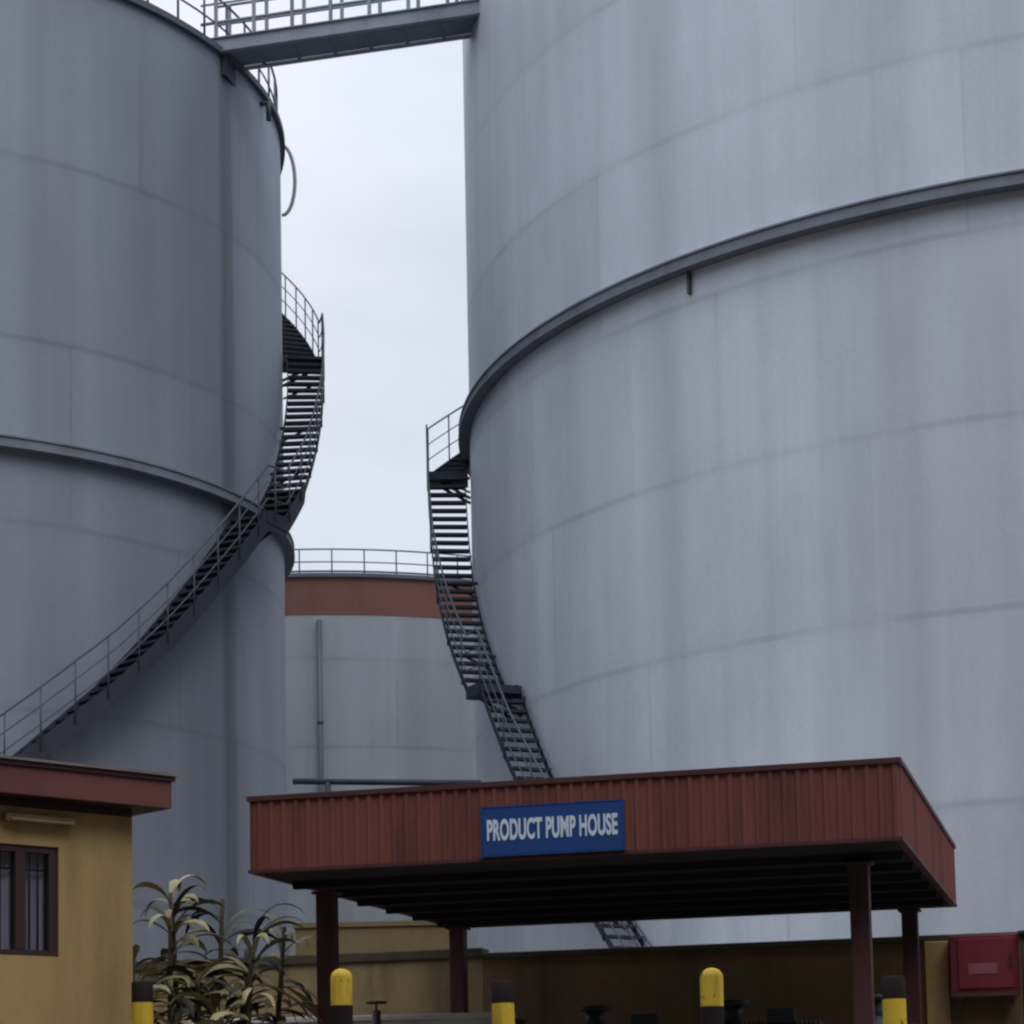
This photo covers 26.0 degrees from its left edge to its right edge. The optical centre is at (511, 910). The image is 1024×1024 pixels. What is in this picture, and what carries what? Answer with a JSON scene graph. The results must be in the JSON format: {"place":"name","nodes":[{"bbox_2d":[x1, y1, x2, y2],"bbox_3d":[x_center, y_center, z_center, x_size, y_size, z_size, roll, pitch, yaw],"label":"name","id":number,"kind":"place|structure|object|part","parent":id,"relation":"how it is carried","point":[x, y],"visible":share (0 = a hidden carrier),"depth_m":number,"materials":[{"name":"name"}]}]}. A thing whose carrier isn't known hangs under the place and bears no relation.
{"place":"outdoors","nodes":[
{"label":"outdoors","id":0,"kind":"place"},
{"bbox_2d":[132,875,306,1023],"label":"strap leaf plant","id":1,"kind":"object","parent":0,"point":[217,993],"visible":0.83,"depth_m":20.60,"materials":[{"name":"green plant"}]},
{"bbox_2d":[145,0,471,579],"label":"sky","id":2,"kind":"structure","parent":0,"point":[373,234],"materials":[{"name":"white"}]},
{"bbox_2d":[293,921,448,954],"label":"boundary wall","id":3,"kind":"structure","parent":0,"point":[371,936],"depth_m":32.08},
{"bbox_3d":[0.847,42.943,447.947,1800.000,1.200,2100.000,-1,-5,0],"label":"ground","id":4,"kind":"structure","parent":0,"visible":0},
{"bbox_2d":[0,755,178,1023],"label":"guard house","id":5,"kind":"structure","parent":4,"relation":"on","point":[66,935],"depth_m":19.13,"materials":[{"name":"yellow paint"}]},
{"bbox_2d":[0,843,56,956],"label":"window","id":6,"kind":"structure","parent":5,"relation":"in","point":[28,874],"depth_m":18.99,"materials":[{"name":"black glass"}]},
{"bbox_2d":[131,981,152,1023],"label":"bollard","id":7,"kind":"object","parent":4,"relation":"on","point":[141,1002],"visible":1,"depth_m":18.88,"materials":[{"name":"yellow metal"}]},
{"bbox_2d":[0,0,324,961],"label":"storage tank","id":8,"kind":"object","parent":4,"relation":"on","point":[154,346],"visible":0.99,"depth_m":39.09,"materials":[{"name":"metal"}]},
{"bbox_2d":[200,0,479,87],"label":"walkway bridge","id":9,"kind":"structure","parent":8,"relation":"attached to","point":[379,31],"depth_m":41.28,"materials":[{"name":"grey paint"}]},
{"bbox_2d":[133,884,233,1023],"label":"strap leaf plant","id":10,"kind":"object","parent":4,"relation":"on","point":[167,918],"visible":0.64,"depth_m":20.26,"materials":[{"name":"green plant"}]},
{"bbox_2d":[202,914,323,1023],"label":"strap leaf plant","id":11,"kind":"object","parent":4,"relation":"on","point":[307,1003],"visible":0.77,"depth_m":20.99,"materials":[{"name":"green plant"}]},
{"bbox_2d":[135,948,488,1023],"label":"bund wall","id":12,"kind":"structure","parent":4,"relation":"on","point":[410,982],"depth_m":26.87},
{"bbox_2d":[330,969,352,1023],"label":"bollard","id":13,"kind":"object","parent":4,"relation":"on","point":[341,984],"visible":1,"depth_m":18.41,"materials":[{"name":"yellow metal"}]},
{"bbox_2d":[188,1012,515,1023],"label":"parapet wall","id":14,"kind":"structure","parent":4,"relation":"on","point":[464,1018],"depth_m":22.89,"materials":[{"name":"grey concrete"}]},
{"bbox_2d":[365,1001,386,1023],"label":"standpipe","id":15,"kind":"object","parent":4,"relation":"on","point":[376,1015],"visible":1,"depth_m":22.56,"materials":[{"name":"red metal"}]},
{"bbox_2d":[285,548,478,954],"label":"storage tank","id":16,"kind":"object","parent":4,"relation":"on","point":[375,689],"visible":0.18,"depth_m":65.16,"materials":[{"name":"metal"}]},
{"bbox_2d":[293,778,480,791],"bbox_3d":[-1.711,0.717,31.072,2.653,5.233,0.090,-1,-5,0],"label":"pipe run","id":17,"kind":"object","parent":4,"relation":"on","point":[327,782],"visible":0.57,"depth_m":31.27,"materials":[{"name":"metal"}]},
{"bbox_2d":[491,981,514,1023],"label":"bollard","id":18,"kind":"object","parent":4,"relation":"on","point":[502,994],"visible":1,"depth_m":18.02,"materials":[{"name":"yellow metal"}]},
{"bbox_2d":[246,757,956,1023],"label":"pump house canopy","id":19,"kind":"object","parent":4,"relation":"on","point":[859,840],"visible":1,"depth_m":19.88,"materials":[{"name":"red metal"}]},
{"bbox_2d":[480,799,625,857],"bbox_3d":[0.351,-0.711,19.336,1.286,0.442,0.034,-3,-6,15],"label":"sign","id":20,"kind":"object","parent":19,"relation":"attached to","point":[558,828],"visible":1,"depth_m":19.32,"materials":[{"name":"blue metal"}]},
{"bbox_2d":[700,968,723,1023],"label":"bollard","id":21,"kind":"object","parent":4,"relation":"on","point":[711,997],"visible":1,"depth_m":17.60,"materials":[{"name":"yellow metal"}]},
{"bbox_2d":[426,0,1023,952],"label":"storage tank","id":22,"kind":"object","parent":4,"relation":"on","point":[738,458],"visible":0.8,"depth_m":33.27,"materials":[{"name":"metal"}]},
{"bbox_2d":[483,932,1023,1023],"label":"bund wall","id":23,"kind":"structure","parent":4,"relation":"on","point":[807,980],"depth_m":25.79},
{"bbox_2d":[949,933,1020,1005],"bbox_3d":[5.291,0.667,24.858,0.750,0.780,0.268,-3,-6,15],"label":"hose cabinet","id":24,"kind":"object","parent":23,"relation":"attached to","point":[985,965],"visible":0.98,"depth_m":24.76,"materials":[{"name":"red metal"}]},
{"bbox_3d":[5.282,0.586,24.748,0.620,0.560,0.039,-3,-6,15],"label":"door","id":25,"kind":"part","parent":24,"relation":"part of","materials":[{"name":"red paint"}]},
{"bbox_2d":[881,975,906,1023],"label":"bollard","id":26,"kind":"object","parent":4,"relation":"on","point":[894,999],"visible":1,"depth_m":17.23,"materials":[{"name":"yellow metal"}]},
{"bbox_2d":[1017,930,1023,1012],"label":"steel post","id":27,"kind":"object","parent":4,"relation":"on","point":[1021,934],"visible":1,"depth_m":24.59,"materials":[{"name":"red metal"}]},
{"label":"pump house floor","id":28,"kind":"structure","parent":0,"visible":0},
{"bbox_2d":[515,1006,610,1023],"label":"pump set","id":29,"kind":"object","parent":28,"relation":"on","point":[594,1014],"visible":0.79,"depth_m":22.55,"materials":[{"name":"paint"}]},
{"bbox_2d":[630,1000,748,1023],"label":"pump set","id":30,"kind":"object","parent":28,"relation":"on","point":[733,1013],"visible":0.83,"depth_m":22.00,"materials":[{"name":"paint"}]},
{"bbox_2d":[737,994,882,1023],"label":"pump set","id":31,"kind":"object","parent":28,"relation":"on","point":[783,1016],"visible":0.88,"depth_m":21.57,"materials":[{"name":"paint"}]}
]}

